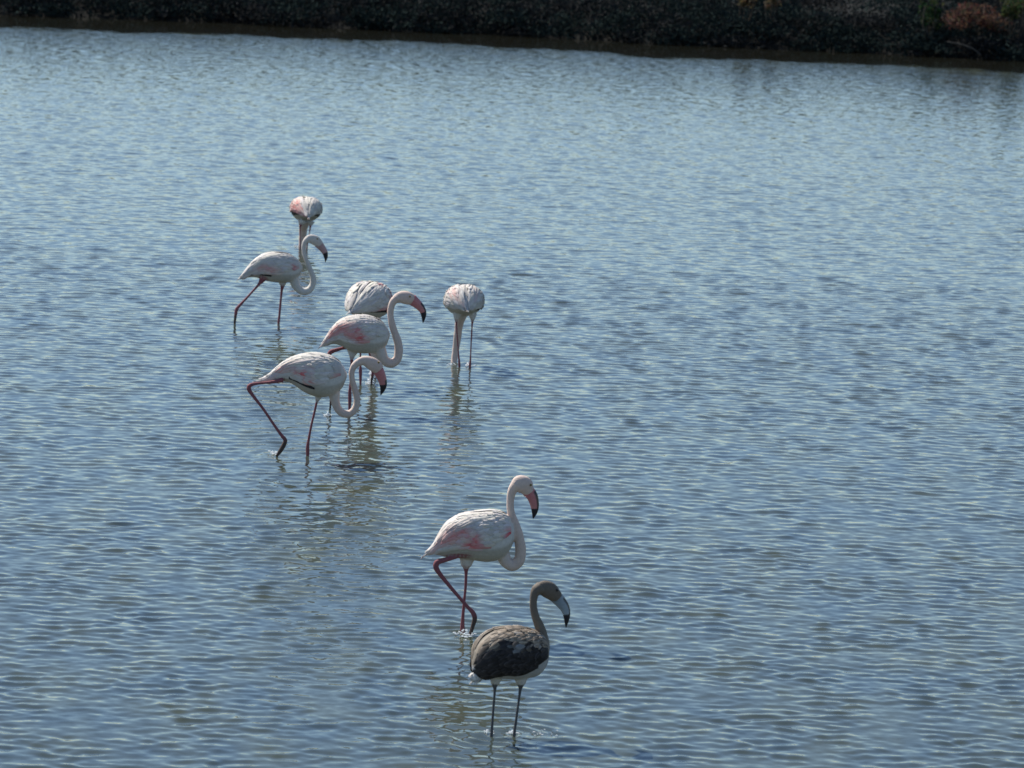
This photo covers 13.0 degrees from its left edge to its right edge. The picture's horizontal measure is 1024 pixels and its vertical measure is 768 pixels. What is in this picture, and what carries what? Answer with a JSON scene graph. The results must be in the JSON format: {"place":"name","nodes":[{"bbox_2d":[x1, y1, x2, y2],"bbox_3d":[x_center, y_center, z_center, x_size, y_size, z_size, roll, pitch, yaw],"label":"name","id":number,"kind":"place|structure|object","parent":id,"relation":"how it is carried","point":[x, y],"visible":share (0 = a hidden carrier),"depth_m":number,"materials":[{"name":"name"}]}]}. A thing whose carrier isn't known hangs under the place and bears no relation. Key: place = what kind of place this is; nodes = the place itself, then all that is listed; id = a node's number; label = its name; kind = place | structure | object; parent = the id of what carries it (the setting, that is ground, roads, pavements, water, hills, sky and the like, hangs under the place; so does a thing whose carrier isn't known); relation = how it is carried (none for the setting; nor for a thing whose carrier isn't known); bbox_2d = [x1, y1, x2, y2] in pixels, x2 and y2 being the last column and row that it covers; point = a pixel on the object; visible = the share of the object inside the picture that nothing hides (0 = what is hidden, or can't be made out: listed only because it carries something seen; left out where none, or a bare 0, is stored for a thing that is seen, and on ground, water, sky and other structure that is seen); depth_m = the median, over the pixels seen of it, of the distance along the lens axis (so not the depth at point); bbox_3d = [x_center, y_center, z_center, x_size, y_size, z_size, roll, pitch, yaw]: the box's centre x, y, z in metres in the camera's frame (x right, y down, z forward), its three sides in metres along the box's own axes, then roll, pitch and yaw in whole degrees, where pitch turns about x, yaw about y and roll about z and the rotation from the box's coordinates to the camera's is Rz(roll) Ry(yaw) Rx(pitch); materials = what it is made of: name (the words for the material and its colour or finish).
{"place":"outdoors","nodes":[
{"label":"outdoors","id":0,"kind":"place"},
{"bbox_2d":[0,14,1023,767],"bbox_3d":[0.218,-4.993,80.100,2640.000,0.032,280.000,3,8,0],"label":"water","id":1,"kind":"structure","parent":0,"point":[734,392],"depth_m":43.91,"materials":[{"name":"blue liquid"}]},
{"bbox_2d":[234,234,327,323],"bbox_3d":[-2.507,-1.112,48.893,0.983,1.038,0.344,3,8,0],"label":"flamingo","id":2,"kind":"object","parent":1,"relation":"on","point":[282,268],"visible":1,"depth_m":48.79},
{"bbox_2d":[289,196,322,248],"bbox_3d":[-2.546,-1.978,56.105,0.445,0.736,0.647,-4,10,-38],"label":"flamingo","id":3,"kind":"object","parent":1,"relation":"on","point":[306,211],"visible":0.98,"depth_m":55.95},
{"bbox_2d":[247,352,386,456],"bbox_3d":[-1.742,0.210,40.040,1.239,0.994,0.370,3,8,0],"label":"flamingo","id":4,"kind":"object","parent":1,"relation":"on","point":[318,375],"visible":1,"depth_m":39.92},
{"bbox_2d":[344,280,392,384],"bbox_3d":[-1.428,-0.489,44.726,0.483,1.105,0.848,3,8,0],"label":"flamingo","id":5,"kind":"object","parent":1,"relation":"on","point":[371,298],"visible":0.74,"depth_m":44.38},
{"bbox_2d":[365,371,377,383],"bbox_3d":[-1.391,-0.078,44.735,0.120,0.163,0.136,-4,10,-37],"label":"water splash","id":6,"kind":"object","parent":1,"relation":"on","point":[369,381],"visible":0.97,"depth_m":44.73,"materials":[{"name":"white liquid"}]},
{"bbox_2d":[318,291,425,409],"bbox_3d":[-1.340,-0.281,42.779,1.018,1.232,0.353,3,8,0],"label":"flamingo","id":7,"kind":"object","parent":1,"relation":"on","point":[354,335],"visible":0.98,"depth_m":42.69},
{"bbox_2d":[443,284,484,367],"bbox_3d":[-0.510,-0.571,46.245,0.476,0.933,0.585,7,9,28],"label":"flamingo","id":8,"kind":"object","parent":1,"relation":"on","point":[461,303],"visible":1,"depth_m":46.07},
{"bbox_2d":[453,629,476,639],"bbox_3d":[-0.356,1.792,32.368,0.168,0.051,0.251,6,9,21],"label":"water splash","id":9,"kind":"object","parent":1,"relation":"on","point":[466,634],"visible":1,"depth_m":32.39,"materials":[{"name":"white liquid"}]},
{"bbox_2d":[421,475,538,634],"bbox_3d":[-0.239,1.246,32.419,0.833,1.208,0.358,3,8,0],"label":"flamingo","id":10,"kind":"object","parent":1,"relation":"on","point":[468,538],"visible":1,"depth_m":32.30},
{"bbox_2d":[467,581,569,736],"bbox_3d":[0.035,1.810,29.165,0.662,1.068,0.412,3,8,0],"label":"flamingo","id":11,"kind":"object","parent":1,"relation":"on","point":[519,654],"visible":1,"depth_m":29.05},
{"bbox_2d":[0,0,1023,59],"bbox_3d":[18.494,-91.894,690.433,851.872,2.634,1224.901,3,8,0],"label":"ground","id":12,"kind":"structure","parent":0,"point":[186,16],"depth_m":98.54,"materials":[{"name":"brown soil"}]},
{"bbox_2d":[0,0,1023,60],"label":"bank vegetation","id":13,"kind":"object","parent":12,"relation":"on","point":[708,22],"visible":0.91,"depth_m":98.31,"materials":[{"name":"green plant"}]},
{"bbox_2d":[737,0,756,26],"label":"shrub","id":14,"kind":"object","parent":12,"relation":"on","point":[744,3],"visible":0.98,"depth_m":98.53,"materials":[{"name":"brown plant"}]},
{"bbox_2d":[764,0,781,28],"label":"shrub","id":15,"kind":"object","parent":12,"relation":"on","point":[773,4],"visible":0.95,"depth_m":98.53,"materials":[{"name":"brown plant"}]},
{"bbox_2d":[918,0,944,45],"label":"shrub","id":16,"kind":"object","parent":12,"relation":"on","point":[931,11],"visible":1,"depth_m":97.92,"materials":[{"name":"green plant"}]},
{"bbox_2d":[947,41,980,54],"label":"dead branch","id":17,"kind":"object","parent":12,"relation":"on","point":[966,46],"visible":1,"depth_m":91.33,"materials":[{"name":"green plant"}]},
{"bbox_2d":[939,1,1013,45],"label":"shrub","id":18,"kind":"object","parent":12,"relation":"on","point":[975,15],"visible":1,"depth_m":97.79,"materials":[{"name":"brown plant"}]},
{"bbox_2d":[1000,0,1023,42],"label":"shrub","id":19,"kind":"object","parent":12,"relation":"on","point":[1012,10],"visible":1,"depth_m":97.81,"materials":[{"name":"green plant"}]}
]}

